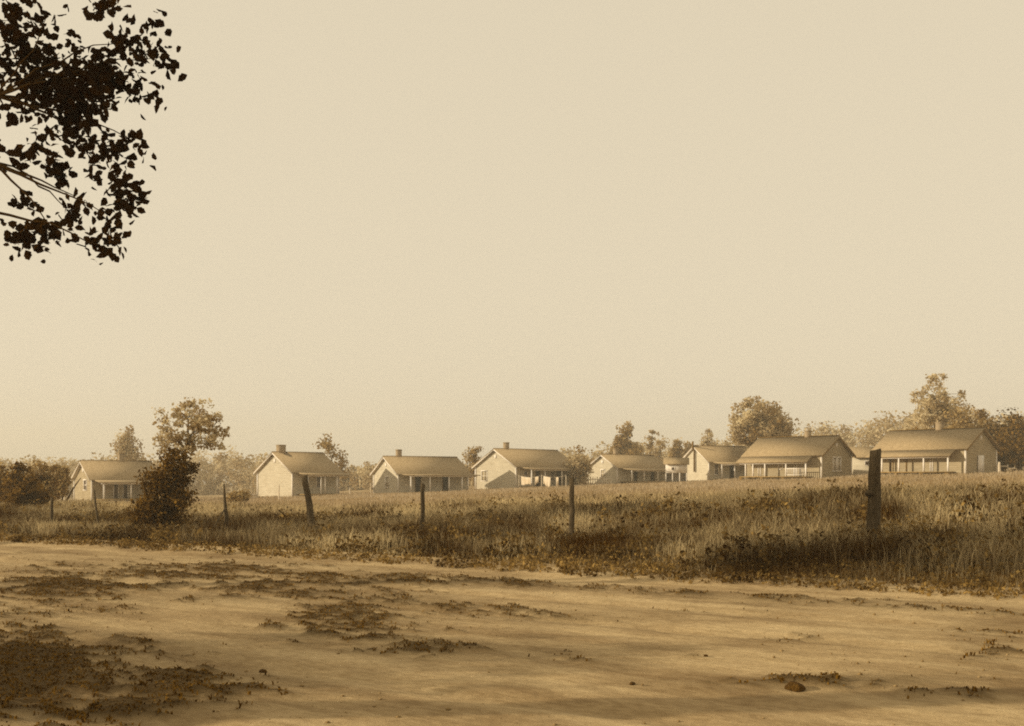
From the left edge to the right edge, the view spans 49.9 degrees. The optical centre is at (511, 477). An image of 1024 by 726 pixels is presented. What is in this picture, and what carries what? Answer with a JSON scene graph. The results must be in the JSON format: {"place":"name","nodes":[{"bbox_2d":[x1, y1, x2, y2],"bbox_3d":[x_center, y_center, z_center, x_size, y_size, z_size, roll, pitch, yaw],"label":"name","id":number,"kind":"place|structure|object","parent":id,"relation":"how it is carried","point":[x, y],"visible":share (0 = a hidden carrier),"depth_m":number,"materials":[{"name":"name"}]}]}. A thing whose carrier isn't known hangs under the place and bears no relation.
{"place":"outdoors","nodes":[
{"label":"outdoors","id":0,"kind":"place"},
{"bbox_2d":[0,535,1023,725],"bbox_3d":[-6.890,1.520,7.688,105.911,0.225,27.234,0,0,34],"label":"dirt road","id":1,"kind":"structure","parent":0,"point":[597,689],"depth_m":10.14,"materials":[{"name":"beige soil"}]},
{"bbox_2d":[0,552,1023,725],"bbox_3d":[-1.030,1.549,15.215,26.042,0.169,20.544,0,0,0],"label":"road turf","id":2,"kind":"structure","parent":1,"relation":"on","point":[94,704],"depth_m":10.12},
{"bbox_2d":[784,681,805,691],"bbox_3d":[2.100,1.554,8.154,0.149,0.088,0.124,0,0,34],"label":"earth clod","id":3,"kind":"object","parent":1,"relation":"on","point":[794,686],"visible":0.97,"depth_m":8.12,"materials":[{"name":"brown soil"}]},
{"bbox_2d":[0,0,1023,484],"label":"sky","id":4,"kind":"structure","parent":0,"point":[415,227],"materials":[{"name":"beige"}]},
{"bbox_2d":[0,474,1023,600],"bbox_3d":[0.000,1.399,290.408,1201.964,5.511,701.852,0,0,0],"label":"ground","id":5,"kind":"structure","parent":0,"point":[774,566],"depth_m":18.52,"materials":[{"name":"brown plant"}]},
{"bbox_2d":[0,462,9,502],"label":"shrub","id":6,"kind":"object","parent":5,"relation":"on","point":[2,473],"visible":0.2,"depth_m":54.99,"materials":[{"name":"brown plant"}]},
{"bbox_2d":[0,461,40,505],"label":"shrub","id":7,"kind":"object","parent":5,"relation":"on","point":[16,475],"visible":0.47,"depth_m":51.67,"materials":[{"name":"brown plant"}]},
{"bbox_2d":[5,478,55,506],"bbox_3d":[-20.129,0.789,46.044,1.836,1.632,1.945,0,0,0],"label":"shrub","id":8,"kind":"object","parent":5,"relation":"on","point":[21,494],"visible":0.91,"depth_m":45.60,"materials":[{"name":"brown plant"}]},
{"bbox_2d":[24,460,60,497],"bbox_3d":[-25.692,0.288,59.859,2.074,2.646,2.228,0,0,0],"label":"shrub","id":9,"kind":"object","parent":5,"relation":"on","point":[48,481],"visible":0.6,"depth_m":59.79,"materials":[{"name":"brown plant"}]},
{"bbox_2d":[50,497,52,523],"bbox_3d":[-13.408,1.209,32.003,0.119,1.315,0.108,0,0,0],"label":"fence post","id":10,"kind":"object","parent":5,"relation":"on","point":[51,511],"visible":0.48,"depth_m":31.97,"materials":[{"name":"brown wood"}]},
{"bbox_2d":[49,464,80,500],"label":"shrub","id":11,"kind":"object","parent":5,"relation":"on","point":[64,481],"visible":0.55,"depth_m":65.78,"materials":[{"name":"brown plant"}]},
{"bbox_2d":[0,0,186,264],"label":"overhanging tree","id":12,"kind":"object","parent":5,"relation":"on","point":[68,86],"visible":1,"depth_m":10.24,"materials":[{"name":"black plant"}]},
{"bbox_2d":[93,490,99,522],"bbox_3d":[-11.679,1.102,31.006,0.248,1.558,0.108,0,0,0],"label":"stake","id":13,"kind":"object","parent":5,"relation":"on","point":[96,512],"visible":0.59,"depth_m":30.98,"materials":[{"name":"brown wood"}]},
{"bbox_2d":[70,453,159,501],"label":"frame house","id":14,"kind":"structure","parent":5,"relation":"on","point":[114,480],"depth_m":107.00,"materials":[{"name":"brown wood"}]},
{"bbox_2d":[83,479,86,490],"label":"window","id":15,"kind":"structure","parent":14,"relation":"in","point":[84,480],"depth_m":106.61,"materials":[{"name":"beige glass"}]},
{"bbox_2d":[113,484,118,497],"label":"door","id":16,"kind":"structure","parent":14,"relation":"in","point":[115,486],"depth_m":106.45,"materials":[{"name":"brown wood"}]},
{"bbox_2d":[123,484,128,497],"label":"door","id":17,"kind":"structure","parent":14,"relation":"in","point":[125,486],"depth_m":107.05,"materials":[{"name":"brown wood"}]},
{"bbox_2d":[104,425,146,460],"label":"poplar tree","id":18,"kind":"object","parent":5,"relation":"on","point":[124,444],"visible":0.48,"depth_m":149.57,"materials":[{"name":"brown plant"}]},
{"bbox_2d":[126,445,200,528],"bbox_3d":[-9.205,0.357,29.135,1.946,2.494,1.943,0,0,0],"label":"bush","id":19,"kind":"object","parent":5,"relation":"on","point":[167,480],"visible":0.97,"depth_m":28.71,"materials":[{"name":"brown plant"}]},
{"bbox_2d":[152,397,230,507],"bbox_3d":[-12.799,-0.781,44.103,2.979,4.893,2.956,0,0,0],"label":"slender tree","id":20,"kind":"object","parent":5,"relation":"on","point":[197,421],"visible":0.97,"depth_m":43.70,"materials":[{"name":"brown plant"}]},
{"bbox_2d":[213,484,229,529],"bbox_3d":[-7.364,0.986,27.950,0.462,1.689,0.179,0,0,-20],"label":"fence post","id":21,"kind":"object","parent":5,"relation":"on","point":[226,516],"visible":0.67,"depth_m":27.97,"materials":[{"name":"brown wood"}]},
{"bbox_2d":[226,489,251,503],"bbox_3d":[-15.339,1.108,62.016,1.462,1.005,1.726,0,0,0],"label":"shrub","id":22,"kind":"object","parent":5,"relation":"on","point":[232,497],"visible":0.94,"depth_m":61.82,"materials":[{"name":"brown plant"}]},
{"bbox_2d":[253,445,352,496],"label":"frame house","id":23,"kind":"structure","parent":5,"relation":"on","point":[284,469],"depth_m":115.88,"materials":[{"name":"brown wood"}]},
{"bbox_2d":[316,476,319,487],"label":"window","id":24,"kind":"structure","parent":23,"relation":"in","point":[317,477],"depth_m":115.83,"materials":[{"name":"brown glass"}]},
{"bbox_2d":[302,474,315,530],"bbox_3d":[-4.835,0.858,26.505,0.473,1.917,0.173,0,0,0],"label":"fence post","id":25,"kind":"object","parent":5,"relation":"on","point":[309,506],"visible":0.7,"depth_m":26.46,"materials":[{"name":"brown wood"}]},
{"bbox_2d":[312,433,350,482],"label":"young tree","id":26,"kind":"object","parent":5,"relation":"on","point":[328,446],"visible":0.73,"depth_m":137.96,"materials":[{"name":"brown plant"}]},
{"bbox_2d":[419,483,424,528],"bbox_3d":[-2.015,0.906,24.498,0.143,1.588,0.154,0,0,-25],"label":"fence post","id":27,"kind":"object","parent":5,"relation":"on","point":[422,500],"visible":0.56,"depth_m":24.46,"materials":[{"name":"brown wood"}]},
{"bbox_2d":[370,449,480,493],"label":"frame house","id":28,"kind":"structure","parent":5,"relation":"on","point":[398,473],"depth_m":121.23,"materials":[{"name":"brown wood"}]},
{"bbox_2d":[384,476,388,487],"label":"window","id":29,"kind":"structure","parent":28,"relation":"in","point":[386,477],"depth_m":120.65,"materials":[{"name":"brown glass"}]},
{"bbox_2d":[461,446,481,477],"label":"young tree","id":30,"kind":"object","parent":5,"relation":"on","point":[470,458],"visible":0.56,"depth_m":149.55,"materials":[{"name":"brown plant"}]},
{"bbox_2d":[0,407,1023,496],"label":"distant woods","id":31,"kind":"object","parent":5,"relation":"on","point":[213,477],"visible":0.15,"depth_m":237.94,"materials":[{"name":"brown plant"}]},
{"bbox_2d":[471,442,590,488],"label":"frame house","id":32,"kind":"structure","parent":5,"relation":"on","point":[506,466],"depth_m":128.86,"materials":[{"name":"brown wood"}]},
{"bbox_2d":[481,470,487,480],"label":"window","id":33,"kind":"structure","parent":32,"relation":"in","point":[483,472],"depth_m":129.35,"materials":[{"name":"beige glass"}]},
{"bbox_2d":[551,471,554,480],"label":"window","id":34,"kind":"structure","parent":32,"relation":"in","point":[552,472],"depth_m":130.98,"materials":[{"name":"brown glass"}]},
{"bbox_2d":[58,467,1023,512],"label":"field grass","id":35,"kind":"structure","parent":5,"relation":"on","point":[724,484],"depth_m":82.03,"materials":[{"name":"brown plant"}]},
{"bbox_2d":[569,477,574,536],"bbox_3d":[1.220,0.831,22.397,0.150,1.717,0.172,0,0,0],"label":"fence post","id":36,"kind":"object","parent":5,"relation":"on","point":[571,507],"visible":0.65,"depth_m":22.35,"materials":[{"name":"brown wood"}]},
{"bbox_2d":[563,445,593,485],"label":"round shrub","id":37,"kind":"object","parent":5,"relation":"on","point":[580,467],"visible":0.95,"depth_m":130.37,"materials":[{"name":"brown plant"}]},
{"bbox_2d":[584,477,610,485],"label":"picket fence","id":38,"kind":"object","parent":5,"relation":"on","point":[601,479],"visible":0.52,"depth_m":131.99,"materials":[{"name":"beige wood"}]},
{"bbox_2d":[607,421,643,454],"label":"cedar tree","id":39,"kind":"object","parent":5,"relation":"on","point":[624,444],"visible":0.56,"depth_m":189.12,"materials":[{"name":"brown plant"}]},
{"bbox_2d":[587,449,664,483],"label":"frame house","id":40,"kind":"structure","parent":5,"relation":"on","point":[615,467],"depth_m":139.36,"materials":[{"name":"brown wood"}]},
{"bbox_2d":[600,469,604,476],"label":"window","id":41,"kind":"structure","parent":40,"relation":"in","point":[602,470],"depth_m":138.77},
{"bbox_2d":[644,430,655,454],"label":"pine tree","id":42,"kind":"object","parent":5,"relation":"on","point":[649,438],"visible":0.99,"depth_m":224.50,"materials":[{"name":"brown plant"}]},
{"bbox_2d":[654,431,665,459],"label":"pine tree","id":43,"kind":"object","parent":5,"relation":"on","point":[658,452],"visible":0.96,"depth_m":227.73,"materials":[{"name":"brown plant"}]},
{"bbox_2d":[663,458,688,482],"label":"house","id":44,"kind":"structure","parent":5,"relation":"on","point":[675,469],"depth_m":131.96,"materials":[{"name":"brown wood"}]},
{"bbox_2d":[668,437,683,457],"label":"cedar tree","id":45,"kind":"object","parent":5,"relation":"on","point":[677,449],"visible":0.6,"depth_m":204.52,"materials":[{"name":"brown plant"}]},
{"bbox_2d":[682,440,691,456],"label":"cedar tree","id":46,"kind":"object","parent":5,"relation":"on","point":[687,449],"visible":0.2,"depth_m":206.77,"materials":[{"name":"brown plant"}]},
{"bbox_2d":[699,428,719,445],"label":"cedar tree","id":47,"kind":"object","parent":5,"relation":"on","point":[707,441],"visible":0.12,"depth_m":199.59,"materials":[{"name":"brown plant"}]},
{"bbox_2d":[682,441,746,480],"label":"frame house","id":48,"kind":"structure","parent":5,"relation":"on","point":[707,462],"depth_m":135.88,"materials":[{"name":"brown wood"}]},
{"bbox_2d":[714,463,718,474],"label":"window","id":49,"kind":"structure","parent":48,"relation":"in","point":[716,466],"depth_m":134.47,"materials":[{"name":"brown glass"}]},
{"bbox_2d":[726,395,800,449],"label":"shade tree","id":50,"kind":"object","parent":5,"relation":"on","point":[761,419],"visible":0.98,"depth_m":134.67,"materials":[{"name":"brown plant"}]},
{"bbox_2d":[736,430,855,479],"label":"frame house","id":51,"kind":"structure","parent":5,"relation":"on","point":[807,455],"depth_m":111.30,"materials":[{"name":"brown wood"}]},
{"bbox_2d":[833,457,836,471],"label":"window","id":52,"kind":"structure","parent":51,"relation":"in","point":[834,458],"depth_m":110.26,"materials":[{"name":"grey glass"}]},
{"bbox_2d":[837,457,841,471],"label":"window","id":53,"kind":"structure","parent":51,"relation":"in","point":[838,458],"depth_m":110.88,"materials":[{"name":"grey glass"}]},
{"bbox_2d":[849,447,873,475],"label":"outbuilding","id":54,"kind":"structure","parent":5,"relation":"on","point":[860,463],"depth_m":118.96,"materials":[{"name":"brown wood"}]},
{"bbox_2d":[864,449,880,543],"bbox_3d":[6.166,0.490,18.791,0.256,1.988,0.279,0,0,28],"label":"fence post","id":55,"kind":"object","parent":5,"relation":"on","point":[873,495],"visible":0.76,"depth_m":18.73,"materials":[{"name":"brown wood"}]},
{"bbox_2d":[883,418,924,436],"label":"oak tree","id":56,"kind":"object","parent":5,"relation":"on","point":[907,423],"visible":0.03,"depth_m":140.73,"materials":[{"name":"brown plant"}]},
{"bbox_2d":[865,422,1007,474],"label":"frame house","id":57,"kind":"structure","parent":5,"relation":"on","point":[939,449],"depth_m":103.37,"materials":[{"name":"brown wood"}]},
{"bbox_2d":[889,459,892,471],"bbox_3d":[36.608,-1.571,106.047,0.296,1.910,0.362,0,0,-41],"label":"door","id":58,"kind":"structure","parent":57,"relation":"in","point":[889,459],"depth_m":106.06,"materials":[{"name":"brown wood"}]},
{"bbox_2d":[909,373,972,428],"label":"shade tree","id":59,"kind":"object","parent":5,"relation":"on","point":[931,413],"visible":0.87,"depth_m":127.28,"materials":[{"name":"brown plant"}]},
{"bbox_2d":[942,402,1005,440],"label":"oak tree","id":60,"kind":"object","parent":5,"relation":"on","point":[980,416],"visible":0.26,"depth_m":119.27,"materials":[{"name":"brown plant"}]},
{"bbox_2d":[987,407,1023,470],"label":"oak tree","id":61,"kind":"object","parent":5,"relation":"on","point":[1015,431],"visible":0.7,"depth_m":115.78,"materials":[{"name":"brown plant"}]},
{"bbox_2d":[995,433,1020,471],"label":"shrub","id":62,"kind":"object","parent":5,"relation":"on","point":[1006,455],"visible":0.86,"depth_m":109.60,"materials":[{"name":"brown plant"}]},
{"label":"clothesline","id":63,"kind":"object","parent":5,"relation":"on","visible":0},
{"bbox_2d":[521,476,530,484],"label":"hung sheet","id":64,"kind":"object","parent":63,"relation":"hanging from","point":[525,480],"visible":1,"depth_m":120.70,"materials":[{"name":"white fabric"}]},
{"bbox_2d":[543,476,550,486],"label":"hung sheet","id":65,"kind":"object","parent":63,"relation":"hanging from","point":[546,481],"visible":0.94,"depth_m":116.44,"materials":[{"name":"white fabric"}]}
]}

